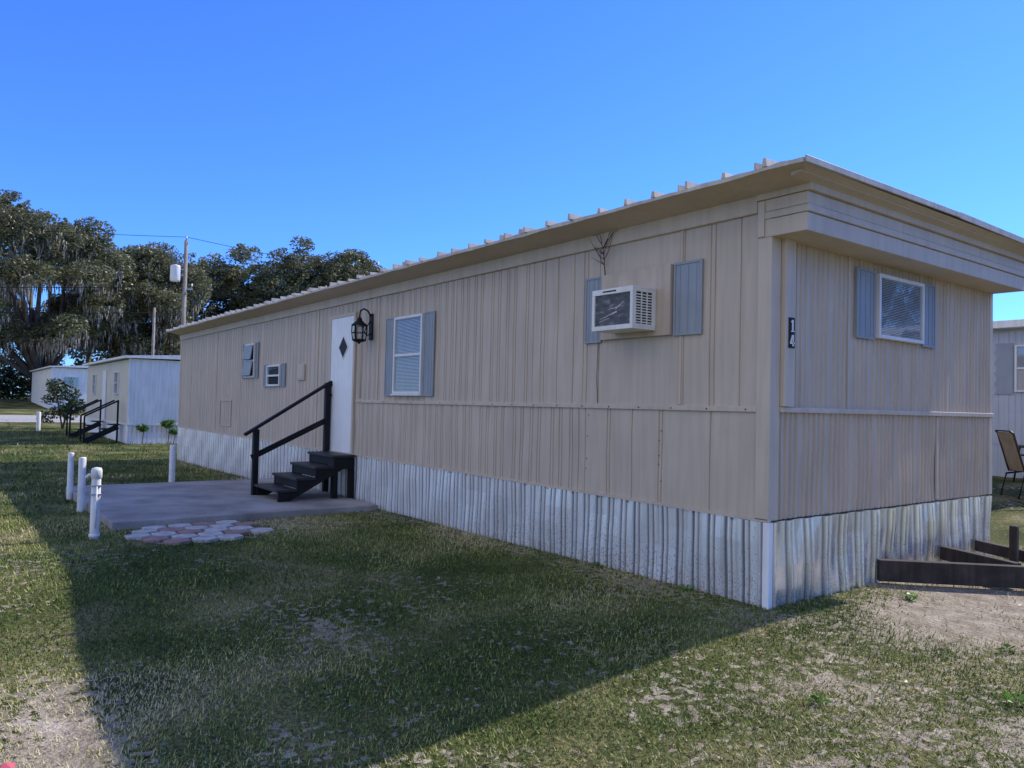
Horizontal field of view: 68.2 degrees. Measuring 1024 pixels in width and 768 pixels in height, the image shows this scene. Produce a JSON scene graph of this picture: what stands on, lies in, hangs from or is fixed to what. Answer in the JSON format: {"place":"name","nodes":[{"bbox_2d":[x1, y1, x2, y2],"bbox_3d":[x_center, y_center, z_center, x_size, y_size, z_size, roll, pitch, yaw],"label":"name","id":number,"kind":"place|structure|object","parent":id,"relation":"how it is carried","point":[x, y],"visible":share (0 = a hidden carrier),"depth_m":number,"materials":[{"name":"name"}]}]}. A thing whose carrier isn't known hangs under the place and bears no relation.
{"place":"outdoors","nodes":[
{"label":"outdoors","id":0,"kind":"place"},
{"bbox_2d":[0,415,85,421],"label":"road","id":1,"kind":"structure","parent":0,"point":[17,418],"depth_m":43.70,"materials":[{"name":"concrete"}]},
{"bbox_2d":[0,396,1023,767],"bbox_3d":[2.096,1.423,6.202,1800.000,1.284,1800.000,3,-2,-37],"label":"ground","id":2,"kind":"structure","parent":0,"point":[1006,514],"depth_m":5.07,"materials":[{"name":"plant"}]},
{"bbox_2d":[0,762,15,767],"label":"litter wrapper","id":3,"kind":"object","parent":2,"relation":"on","point":[7,765],"visible":1,"depth_m":3.60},
{"bbox_2d":[36,412,40,430],"bbox_3d":[-22.200,1.777,35.473,0.180,0.950,0.180,3,-2,-37],"label":"pvc post","id":4,"kind":"object","parent":2,"relation":"on","point":[38,421],"visible":0.85,"depth_m":35.40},
{"bbox_2d":[0,351,106,398],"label":"hedgerow","id":5,"kind":"object","parent":2,"relation":"on","point":[13,383],"visible":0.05,"depth_m":87.08,"materials":[{"name":"green plant"}]},
{"bbox_2d":[36,378,85,428],"bbox_3d":[-22.428,0.993,37.807,2.261,2.582,1.835,3,-2,-37],"label":"garden shrub","id":6,"kind":"object","parent":2,"relation":"on","point":[55,387],"visible":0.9,"depth_m":37.58,"materials":[{"name":"green plant"}]},
{"bbox_2d":[66,452,73,499],"bbox_3d":[-7.179,1.523,12.298,0.090,0.820,0.090,3,-2,-37],"label":"pvc post","id":7,"kind":"object","parent":2,"relation":"on","point":[70,476],"visible":0.86,"depth_m":12.26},
{"bbox_2d":[0,189,142,400],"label":"live oak tree","id":8,"kind":"object","parent":2,"relation":"on","point":[77,257],"visible":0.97,"depth_m":67.09,"materials":[{"name":"green plant"}]},
{"bbox_2d":[77,457,86,511],"bbox_3d":[-6.204,1.473,10.905,0.100,0.840,0.100,3,-2,-37],"label":"pvc post","id":9,"kind":"object","parent":2,"relation":"on","point":[81,485],"visible":0.84,"depth_m":10.87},
{"bbox_2d":[66,399,102,437],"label":"porch steps","id":10,"kind":"structure","parent":2,"relation":"on","point":[89,427],"depth_m":31.59,"materials":[{"name":"black paint"}]},
{"bbox_2d":[85,467,102,538],"bbox_3d":[-4.843,1.397,8.738,0.176,0.870,0.120,3,-2,-37],"label":"pvc standpipe","id":11,"kind":"object","parent":2,"relation":"on","point":[95,474],"visible":0.96,"depth_m":8.71,"materials":[{"name":"white plastic"}]},
{"bbox_2d":[79,400,120,442],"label":"porch steps","id":12,"kind":"structure","parent":2,"relation":"on","point":[103,432],"depth_m":28.48,"materials":[{"name":"black paint"}]},
{"bbox_2d":[89,359,176,432],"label":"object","id":13,"kind":"object","parent":2,"relation":"on","point":[147,425],"visible":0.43,"depth_m":28.70,"materials":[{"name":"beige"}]},
{"bbox_2d":[82,355,179,365],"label":"roof","id":14,"kind":"structure","parent":13,"relation":"on","point":[154,357],"depth_m":28.88,"materials":[{"name":"white"}]},
{"bbox_2d":[86,358,177,425],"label":"trim","id":15,"kind":"structure","parent":13,"relation":"attached to","point":[129,392],"depth_m":28.11,"materials":[{"name":"white"}]},
{"bbox_2d":[86,418,127,442],"bbox_3d":[-17.313,1.986,32.140,0.015,0.870,10.200,3,-2,-37],"label":"skirt side","id":16,"kind":"object","parent":15,"relation":"attached to","point":[122,433],"visible":0.38,"depth_m":30.38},
{"bbox_2d":[86,360,128,423],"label":"side wall","id":17,"kind":"structure","parent":15,"relation":"on","point":[122,367],"depth_m":31.14,"materials":[{"name":"beige"}]},
{"bbox_2d":[101,370,106,419],"bbox_3d":[-17.379,0.471,32.233,0.030,2.080,0.800,3,-2,-37],"label":"side door","id":18,"kind":"structure","parent":17,"relation":"attached to","point":[104,393],"depth_m":32.13,"materials":[{"name":"white paint"}]},
{"bbox_2d":[113,371,119,393],"bbox_3d":[-15.718,-0.044,30.047,0.062,0.900,0.900,3,-2,-37],"label":"side window frame","id":19,"kind":"object","parent":17,"relation":"attached to","point":[118,372],"visible":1,"depth_m":29.76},
{"bbox_2d":[127,425,177,443],"bbox_3d":[-12.601,2.015,29.344,4.220,0.870,0.025,3,-2,-37],"label":"skirt end","id":20,"kind":"object","parent":15,"relation":"attached to","point":[154,437],"visible":0.26,"depth_m":28.59,"materials":[{"name":"metal"}]},
{"bbox_2d":[130,359,179,423],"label":"end wall","id":21,"kind":"structure","parent":15,"relation":"on","point":[154,398],"depth_m":28.63,"materials":[{"name":"metal"}]},
{"bbox_2d":[134,424,149,442],"bbox_3d":[-13.811,1.852,28.172,0.532,0.774,0.367,3,-2,-37],"label":"vine plant","id":22,"kind":"object","parent":2,"relation":"on","point":[143,428],"visible":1,"depth_m":28.16,"materials":[{"name":"green plant"}]},
{"bbox_2d":[74,241,213,359],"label":"live oak tree","id":23,"kind":"object","parent":2,"relation":"on","point":[164,299],"visible":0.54,"depth_m":74.08,"materials":[{"name":"green plant"}]},
{"bbox_2d":[151,308,155,354],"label":"utility pole","id":24,"kind":"object","parent":2,"relation":"on","point":[153,333],"visible":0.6,"depth_m":46.29,"materials":[{"name":"grey wood"}]},
{"bbox_2d":[159,419,175,443],"bbox_3d":[-13.054,1.790,28.730,0.633,0.965,0.346,3,-2,-37],"label":"vine plant","id":25,"kind":"object","parent":2,"relation":"on","point":[165,424],"visible":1,"depth_m":28.68,"materials":[{"name":"green plant"}]},
{"bbox_2d":[169,445,175,481],"bbox_3d":[-6.349,1.578,14.137,0.110,0.880,0.110,3,-2,-37],"label":"pvc post","id":26,"kind":"object","parent":2,"relation":"on","point":[172,460],"visible":0.84,"depth_m":14.10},
{"bbox_2d":[170,236,192,354],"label":"utility pole","id":27,"kind":"object","parent":2,"relation":"on","point":[175,272],"visible":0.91,"depth_m":40.16,"materials":[{"name":"grey wood"}]},
{"bbox_2d":[0,228,379,322],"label":"power lines","id":28,"kind":"object","parent":27,"relation":"hanging from","point":[149,286],"visible":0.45,"depth_m":39.74,"materials":[{"name":"black paint"}]},
{"bbox_2d":[0,235,382,385],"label":"distant trees","id":29,"kind":"object","parent":2,"relation":"on","point":[284,276],"visible":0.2,"depth_m":88.47,"materials":[{"name":"plant"}]},
{"bbox_2d":[124,520,274,544],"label":"stepping stone pavers","id":30,"kind":"object","parent":2,"relation":"on","point":[181,533],"visible":0.98,"depth_m":9.12,"materials":[{"name":"stone"}]},
{"bbox_2d":[66,478,376,529],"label":"patio slab","id":31,"kind":"structure","parent":2,"relation":"on","point":[132,506],"depth_m":11.30,"materials":[{"name":"concrete"}]},
{"bbox_2d":[243,381,355,501],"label":"entry steps","id":32,"kind":"structure","parent":31,"relation":"on","point":[318,467],"depth_m":12.34,"materials":[{"name":"black paint"}]},
{"bbox_2d":[177,427,764,606],"bbox_3d":[-3.747,1.642,13.929,0.054,0.994,19.380,3,-2,-37],"label":"skirt side","id":33,"kind":"object","parent":2,"relation":"on","point":[720,555],"visible":0.77,"depth_m":8.33,"materials":[{"name":"metal"}]},
{"bbox_2d":[178,426,770,522],"bbox_3d":[-3.734,1.174,13.957,0.030,0.106,19.440,3,-2,-37],"label":"drip edge","id":34,"kind":"object","parent":33,"relation":"attached to","point":[649,502],"visible":1,"depth_m":8.24,"materials":[{"name":"beige paint"}]},
{"bbox_2d":[179,302,358,453],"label":"exterior wall","id":35,"kind":"structure","parent":34,"relation":"on","point":[291,342],"depth_m":16.14,"materials":[{"name":"metal"}]},
{"bbox_2d":[219,400,231,426],"bbox_3d":[-6.884,0.693,18.163,0.018,0.630,0.900,3,-2,-37],"label":"access hatch","id":36,"kind":"object","parent":35,"relation":"attached to","point":[230,412],"visible":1,"depth_m":18.08,"materials":[{"name":"beige paint"}]},
{"bbox_2d":[244,343,255,377],"bbox_3d":[-5.814,-0.513,16.779,0.062,0.750,0.660,3,-2,-37],"label":"awning window frame","id":37,"kind":"object","parent":35,"relation":"attached to","point":[253,360],"visible":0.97,"depth_m":16.52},
{"bbox_2d":[241,345,252,375],"bbox_3d":[-5.863,-0.519,16.742,0.065,0.678,0.560,3,-2,-37],"label":"awning pane","id":38,"kind":"object","parent":37,"relation":"attached to","point":[247,365],"visible":1,"depth_m":16.71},
{"bbox_2d":[255,342,258,377],"bbox_3d":[-5.539,-0.522,16.429,0.020,0.780,0.170,3,-2,-37],"label":"awning window shutter","id":39,"kind":"object","parent":35,"relation":"attached to","point":[256,359],"visible":1,"depth_m":16.42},
{"bbox_2d":[266,364,280,385],"bbox_3d":[-4.896,-0.173,15.539,0.062,0.440,0.760,3,-2,-37],"label":"window frame","id":40,"kind":"object","parent":35,"relation":"attached to","point":[275,375],"visible":1,"depth_m":15.49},
{"bbox_2d":[269,367,278,383],"bbox_3d":[-4.880,-0.172,15.551,0.003,0.360,0.680,3,-2,-37],"label":"window back","id":41,"kind":"structure","parent":40,"relation":"attached to","point":[273,371],"depth_m":15.59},
{"bbox_2d":[280,363,285,386],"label":"window shutter","id":42,"kind":"object","parent":40,"relation":"attached to","point":[283,373],"depth_m":15.12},
{"bbox_2d":[297,364,305,379],"bbox_3d":[-4.011,-0.226,14.378,0.043,0.300,0.340,3,-2,-37],"label":"vent cover","id":43,"kind":"object","parent":35,"relation":"attached to","point":[300,371],"visible":1,"depth_m":14.32,"materials":[{"name":"beige paint"}]},
{"bbox_2d":[328,312,357,453],"bbox_3d":[-2.915,-0.003,12.898,0.060,2.380,1.020,3,-2,-37],"label":"door frame","id":44,"kind":"object","parent":35,"relation":"attached to","point":[355,314],"visible":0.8,"depth_m":12.51,"materials":[{"name":"wood"}]},
{"bbox_2d":[329,316,353,452],"bbox_3d":[-2.909,0.007,12.902,0.020,2.286,0.890,3,-2,-37],"label":"door slab","id":45,"kind":"structure","parent":44,"relation":"in","point":[341,399],"depth_m":12.88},
{"bbox_2d":[339,337,346,356],"bbox_3d":[-2.869,-0.624,12.852,0.004,0.350,0.330,3,-2,-37],"label":"door diamond glass","id":46,"kind":"object","parent":45,"relation":"in","point":[343,347],"visible":1,"depth_m":12.85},
{"bbox_2d":[180,196,757,339],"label":"top trim","id":47,"kind":"structure","parent":35,"relation":"attached to","point":[717,214],"depth_m":8.64,"materials":[{"name":"beige paint"}]},
{"bbox_2d":[355,403,755,517],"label":"siding wall","id":48,"kind":"structure","parent":34,"relation":"on","point":[704,460],"depth_m":7.96,"materials":[{"name":"metal"}]},
{"bbox_2d":[355,400,755,411],"bbox_3d":[-0.258,0.248,9.400,0.042,0.046,7.680,3,-2,-37],"label":"rail","id":49,"kind":"object","parent":48,"relation":"on","point":[680,407],"visible":1,"depth_m":7.97,"materials":[{"name":"metal"}]},
{"bbox_2d":[356,214,758,406],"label":"siding wall","id":50,"kind":"structure","parent":49,"relation":"on","point":[519,334],"depth_m":8.18,"materials":[{"name":"metal"}]},
{"bbox_2d":[351,308,372,343],"bbox_3d":[-2.381,-0.918,11.995,0.342,0.582,0.260,3,-2,-37],"label":"wall lantern","id":51,"kind":"object","parent":50,"relation":"attached to","point":[358,322],"depth_m":11.97,"materials":[{"name":"black paint"}]},
{"bbox_2d":[390,394,421,395],"bbox_3d":[-1.542,0.159,11.050,0.073,0.023,0.880,3,-2,-37],"label":"window sill","id":52,"kind":"structure","parent":50,"relation":"attached to","point":[405,394],"depth_m":10.98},
{"bbox_2d":[392,313,423,393],"bbox_3d":[-1.523,-0.429,11.071,0.062,1.150,0.840,3,-2,-37],"label":"side window frame","id":53,"kind":"object","parent":50,"relation":"attached to","point":[420,353],"visible":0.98,"depth_m":10.98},
{"bbox_2d":[384,317,394,395],"bbox_3d":[-1.865,-0.413,11.540,0.020,1.190,0.280,3,-2,-37],"label":"side window shutter","id":54,"kind":"object","parent":53,"relation":"attached to","point":[388,357],"visible":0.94,"depth_m":11.55,"materials":[{"name":"plastic"}]},
{"bbox_2d":[395,317,420,390],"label":"window blinds","id":55,"kind":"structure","parent":53,"relation":"attached to","point":[408,351],"depth_m":11.11,"materials":[{"name":"plastic"}]},
{"bbox_2d":[422,311,435,395],"bbox_3d":[-1.167,-0.424,10.613,0.020,1.190,0.280,3,-2,-37],"label":"side window shutter","id":56,"kind":"object","parent":53,"relation":"attached to","point":[428,355],"visible":1,"depth_m":10.60,"materials":[{"name":"plastic"}]},
{"bbox_2d":[584,276,601,343],"bbox_3d":[0.857,-0.774,7.954,0.020,0.690,0.250,3,-2,-37],"label":"ac shutter","id":57,"kind":"object","parent":50,"relation":"attached to","point":[591,285],"visible":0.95,"depth_m":7.99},
{"bbox_2d":[589,230,617,401],"bbox_3d":[0.936,-0.683,7.792,0.076,1.742,0.405,3,-2,-37],"label":"dead vine","id":58,"kind":"object","parent":50,"relation":"attached to","point":[604,271],"visible":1,"depth_m":7.81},
{"bbox_2d":[600,263,673,340],"bbox_3d":[1.216,-0.790,7.461,0.047,0.670,0.930,3,-2,-37],"label":"ac panel","id":59,"kind":"object","parent":50,"relation":"attached to","point":[659,278],"visible":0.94,"depth_m":7.22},
{"bbox_2d":[592,285,655,333],"bbox_3d":[1.079,-0.712,7.331,0.319,0.400,0.551,3,-2,-37],"label":"window air conditioner","id":60,"kind":"object","parent":59,"relation":"attached to","point":[626,309],"depth_m":7.18,"materials":[{"name":"white plastic"}]},
{"bbox_2d":[673,259,703,335],"bbox_3d":[1.615,-0.790,6.947,0.020,0.680,0.330,3,-2,-37],"label":"ac shutter","id":61,"kind":"object","parent":50,"relation":"attached to","point":[688,301],"visible":1,"depth_m":6.94,"materials":[{"name":"plastic"}]},
{"bbox_2d":[771,495,991,607],"bbox_3d":[3.846,1.593,7.494,4.360,0.753,0.069,3,-2,-37],"label":"skirt front","id":62,"kind":"object","parent":33,"relation":"attached to","point":[817,556],"visible":0.79,"depth_m":7.04,"materials":[{"name":"metal"}]},
{"bbox_2d":[778,412,987,519],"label":"front wall","id":63,"kind":"structure","parent":62,"relation":"on","point":[831,463],"depth_m":7.23,"materials":[{"name":"metal"}]},
{"bbox_2d":[779,407,993,416],"bbox_3d":[3.918,0.291,7.586,4.250,0.045,0.060,3,-2,-37],"label":"front rail","id":64,"kind":"object","parent":63,"relation":"on","point":[844,411],"visible":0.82,"depth_m":7.23,"materials":[{"name":"metal"}]},
{"bbox_2d":[779,243,988,412],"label":"front wall","id":65,"kind":"structure","parent":64,"relation":"on","point":[893,375],"depth_m":7.29,"materials":[{"name":"metal"}]},
{"bbox_2d":[779,238,795,406],"bbox_3d":[2.316,-0.515,6.355,0.145,1.412,0.055,3,-2,-37],"label":"front corner strip","id":66,"kind":"object","parent":65,"relation":"attached to","point":[788,310],"visible":0.97,"depth_m":6.32,"materials":[{"name":"beige paint"}]},
{"bbox_2d":[788,317,794,347],"bbox_3d":[2.341,-0.428,6.332,0.082,0.255,0.008,3,-2,-37],"label":"number plaque","id":67,"kind":"object","parent":66,"relation":"attached to","point":[790,333],"visible":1,"depth_m":6.32,"materials":[{"name":"black paint"}]},
{"bbox_2d":[855,267,875,339],"bbox_3d":[3.326,-0.755,7.120,0.330,0.660,0.020,3,-2,-37],"label":"front window shutter","id":68,"kind":"object","parent":65,"relation":"attached to","point":[865,287],"visible":1,"depth_m":7.11,"materials":[{"name":"plastic"}]},
{"bbox_2d":[846,257,948,498],"bbox_3d":[3.893,0.027,7.569,2.050,2.330,0.026,3,-2,-37],"label":"front seam","id":69,"kind":"object","parent":65,"relation":"attached to","point":[937,418],"visible":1,"depth_m":8.01,"materials":[{"name":"beige paint"}]},
{"bbox_2d":[875,273,924,344],"bbox_3d":[3.849,-0.732,7.489,0.910,0.620,0.062,3,-2,-37],"label":"front window frame","id":70,"kind":"object","parent":65,"relation":"attached to","point":[878,306],"visible":1,"depth_m":7.37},
{"bbox_2d":[881,279,919,339],"bbox_3d":[3.839,-0.732,7.503,0.840,0.550,0.002,3,-2,-37],"label":"front window back","id":71,"kind":"structure","parent":70,"relation":"attached to","point":[899,308],"depth_m":7.51,"materials":[{"name":"glass"}]},
{"bbox_2d":[881,278,920,339],"bbox_3d":[3.845,-0.736,7.495,0.840,0.542,0.013,3,-2,-37],"label":"front window blind","id":72,"kind":"object","parent":70,"relation":"attached to","point":[891,329],"visible":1,"depth_m":7.50,"materials":[{"name":"plastic"}]},
{"bbox_2d":[921,283,935,347],"bbox_3d":[4.340,-0.709,7.883,0.290,0.660,0.020,3,-2,-37],"label":"front window shutter","id":73,"kind":"object","parent":65,"relation":"attached to","point":[930,316],"visible":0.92,"depth_m":7.90,"materials":[{"name":"plastic"}]},
{"bbox_2d":[987,293,992,493],"bbox_3d":[5.570,0.107,8.888,0.080,2.355,0.110,3,-2,-37],"label":"corner trim","id":74,"kind":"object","parent":65,"relation":"attached to","point":[989,449],"visible":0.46,"depth_m":8.84,"materials":[{"name":"beige paint"}]},
{"bbox_2d":[7,552,1023,767],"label":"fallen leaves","id":75,"kind":"object","parent":2,"relation":"on","point":[280,761],"visible":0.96,"depth_m":4.79,"materials":[{"name":"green plant"}]},
{"bbox_2d":[355,426,978,522],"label":"walls","id":76,"kind":"structure","parent":2,"relation":"on","point":[810,516],"depth_m":7.45,"materials":[{"name":"beige paint"}]},
{"bbox_2d":[178,340,181,425],"bbox_3d":[-9.488,-0.032,21.756,0.115,2.515,0.100,3,-2,-37],"label":"corner post","id":77,"kind":"object","parent":76,"relation":"attached to","point":[180,384],"visible":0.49,"depth_m":21.70,"materials":[{"name":"metal"}]},
{"bbox_2d":[755,218,781,520],"bbox_3d":[2.141,-0.168,6.321,0.140,2.595,0.132,3,-2,-37],"label":"corner post","id":78,"kind":"object","parent":76,"relation":"attached to","point":[768,381],"visible":0.76,"depth_m":6.27,"materials":[{"name":"metal"}]},
{"bbox_2d":[762,523,772,608],"bbox_3d":[2.093,1.510,6.202,0.058,0.741,0.063,3,-2,-37],"label":"skirt corner","id":79,"kind":"object","parent":2,"relation":"on","point":[767,555],"visible":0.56,"depth_m":6.18,"materials":[{"name":"metal"}]},
{"bbox_2d":[806,692,832,705],"bbox_3d":[1.743,1.790,4.301,0.106,0.072,0.124,2,-2,-18],"label":"weed plant","id":80,"kind":"object","parent":2,"relation":"on","point":[815,697],"visible":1,"depth_m":4.31,"materials":[{"name":"green plant"}]},
{"bbox_2d":[902,591,917,600],"bbox_3d":[3.467,1.848,6.590,0.115,0.094,0.158,1,-2,8],"label":"weed plant","id":81,"kind":"object","parent":2,"relation":"on","point":[914,596],"visible":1,"depth_m":6.59,"materials":[{"name":"green plant"}]},
{"bbox_2d":[877,525,1023,588],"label":"timber hitch frame","id":82,"kind":"object","parent":2,"relation":"on","point":[964,568],"visible":1,"depth_m":7.12,"materials":[{"name":"wood"}]},
{"bbox_2d":[995,643,1016,653],"bbox_3d":[3.359,1.814,5.150,0.126,0.080,0.099,3,-2,-37],"label":"weed plant","id":83,"kind":"object","parent":2,"relation":"on","point":[1006,645],"visible":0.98,"depth_m":5.15,"materials":[{"name":"green plant"}]},
{"bbox_2d":[993,329,1023,331],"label":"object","id":84,"kind":"object","parent":2,"relation":"on","point":[1008,330],"depth_m":16.29,"materials":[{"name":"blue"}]},
{"bbox_2d":[992,331,1023,444],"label":"side wall","id":85,"kind":"structure","parent":84,"relation":"attached to","point":[1008,411],"depth_m":16.22,"materials":[{"name":"blue"}]},
{"bbox_2d":[992,444,1023,477],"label":"skirt","id":86,"kind":"object","parent":85,"relation":"attached to","point":[999,467],"visible":0.03,"depth_m":16.30,"materials":[{"name":"white metal"}]},
{"bbox_2d":[1014,345,1023,391],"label":"window frame","id":87,"kind":"object","parent":85,"relation":"attached to","point":[1015,380],"visible":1,"depth_m":16.07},
{"bbox_2d":[994,343,1012,393],"bbox_3d":[10.582,-0.327,16.291,0.001,1.100,0.360,3,-2,-37],"label":"scalloped shutter","id":88,"kind":"object","parent":87,"relation":"attached to","point":[1003,373],"visible":1,"depth_m":16.28,"materials":[{"name":"plastic"}]},
{"bbox_2d":[1017,347,1023,375],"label":"window back","id":89,"kind":"structure","parent":87,"relation":"attached to","point":[1020,372],"depth_m":16.05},
{"bbox_2d":[1017,347,1023,389],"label":"window blind","id":90,"kind":"object","parent":87,"relation":"attached to","point":[1020,361],"depth_m":16.03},
{"bbox_2d":[993,319,1023,329],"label":"roof","id":91,"kind":"structure","parent":84,"relation":"on","point":[1009,324],"depth_m":15.98,"materials":[{"name":"white"}]},
{"bbox_2d":[995,430,1023,499],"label":"patio chair","id":92,"kind":"object","parent":2,"relation":"on","point":[1012,454],"visible":1,"depth_m":12.86,"materials":[{"name":"fabric"}]},
{"bbox_2d":[1000,690,1023,706],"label":"weed plant","id":93,"kind":"object","parent":2,"relation":"on","point":[1008,697],"visible":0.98,"depth_m":4.23,"materials":[{"name":"green plant"}]},
{"bbox_2d":[0,0,1023,394],"label":"sky","id":94,"kind":"structure","parent":0,"point":[392,131],"materials":[{"name":"blue"}]},
{"bbox_2d":[169,162,1023,334],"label":"soffit","id":95,"kind":"structure","parent":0,"point":[772,180],"depth_m":7.59,"materials":[{"name":"beige paint"}]},
{"bbox_2d":[170,155,1011,331],"bbox_3d":[-1.775,-1.497,15.150,5.192,0.054,20.000,3,-2,-37],"label":"roof sheet","id":96,"kind":"object","parent":95,"relation":"on","point":[609,211],"visible":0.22,"depth_m":6.91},
{"bbox_2d":[166,158,777,330],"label":"roof ribs","id":97,"kind":"object","parent":96,"relation":"on","point":[766,162],"visible":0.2,"depth_m":8.85,"materials":[{"name":"paint"}]},
{"bbox_2d":[166,157,803,331],"bbox_3d":[-3.833,-1.574,13.576,0.026,0.037,19.940,3,-2,-37],"label":"eave edge","id":98,"kind":"object","parent":96,"relation":"attached to","point":[753,172],"visible":1,"depth_m":7.67,"materials":[{"name":"paint"}]},
{"bbox_2d":[805,154,1023,243],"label":"rake trim","id":99,"kind":"structure","parent":96,"relation":"attached to","point":[891,189],"depth_m":6.57,"materials":[{"name":"paint"}]},
{"bbox_2d":[756,182,1023,262],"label":"header cap","id":100,"kind":"object","parent":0,"point":[851,200],"visible":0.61,"depth_m":6.67,"materials":[{"name":"metal"}]},
{"bbox_2d":[758,191,1023,293],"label":"front header","id":101,"kind":"object","parent":100,"relation":"attached to","point":[813,219],"visible":0.95,"depth_m":6.82,"materials":[{"name":"beige paint"}]},
{"bbox_2d":[757,201,764,237],"bbox_3d":[2.085,-1.378,6.328,0.010,0.300,0.065,3,-2,-37],"label":"header end plate","id":102,"kind":"object","parent":101,"relation":"attached to","point":[761,218],"visible":1,"depth_m":6.32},
{"bbox_2d":[791,168,1023,254],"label":"gable infill","id":103,"kind":"object","parent":100,"relation":"on","point":[801,174],"visible":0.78,"depth_m":6.64,"materials":[{"name":"beige paint"}]},
{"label":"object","id":104,"kind":"object","parent":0,"visible":0},
{"bbox_2d":[29,365,88,371],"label":"roof","id":105,"kind":"structure","parent":104,"relation":"on","point":[79,367],"depth_m":56.12,"materials":[{"name":"white"}]},
{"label":"trim","id":106,"kind":"object","parent":104,"relation":"attached to","visible":0},
{"bbox_2d":[31,401,50,408],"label":"skirt side","id":107,"kind":"object","parent":106,"relation":"attached to","point":[44,404],"visible":0.38,"depth_m":59.35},
{"bbox_2d":[31,368,51,400],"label":"side wall","id":108,"kind":"structure","parent":106,"relation":"on","point":[39,387],"depth_m":61.68,"materials":[{"name":"white"}]},
{"bbox_2d":[53,367,87,401],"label":"end wall","id":109,"kind":"structure","parent":106,"relation":"on","point":[60,373],"depth_m":56.08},
{"bbox_2d":[64,377,77,386],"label":"window","id":110,"kind":"structure","parent":109,"relation":"attached to","point":[70,381],"depth_m":55.87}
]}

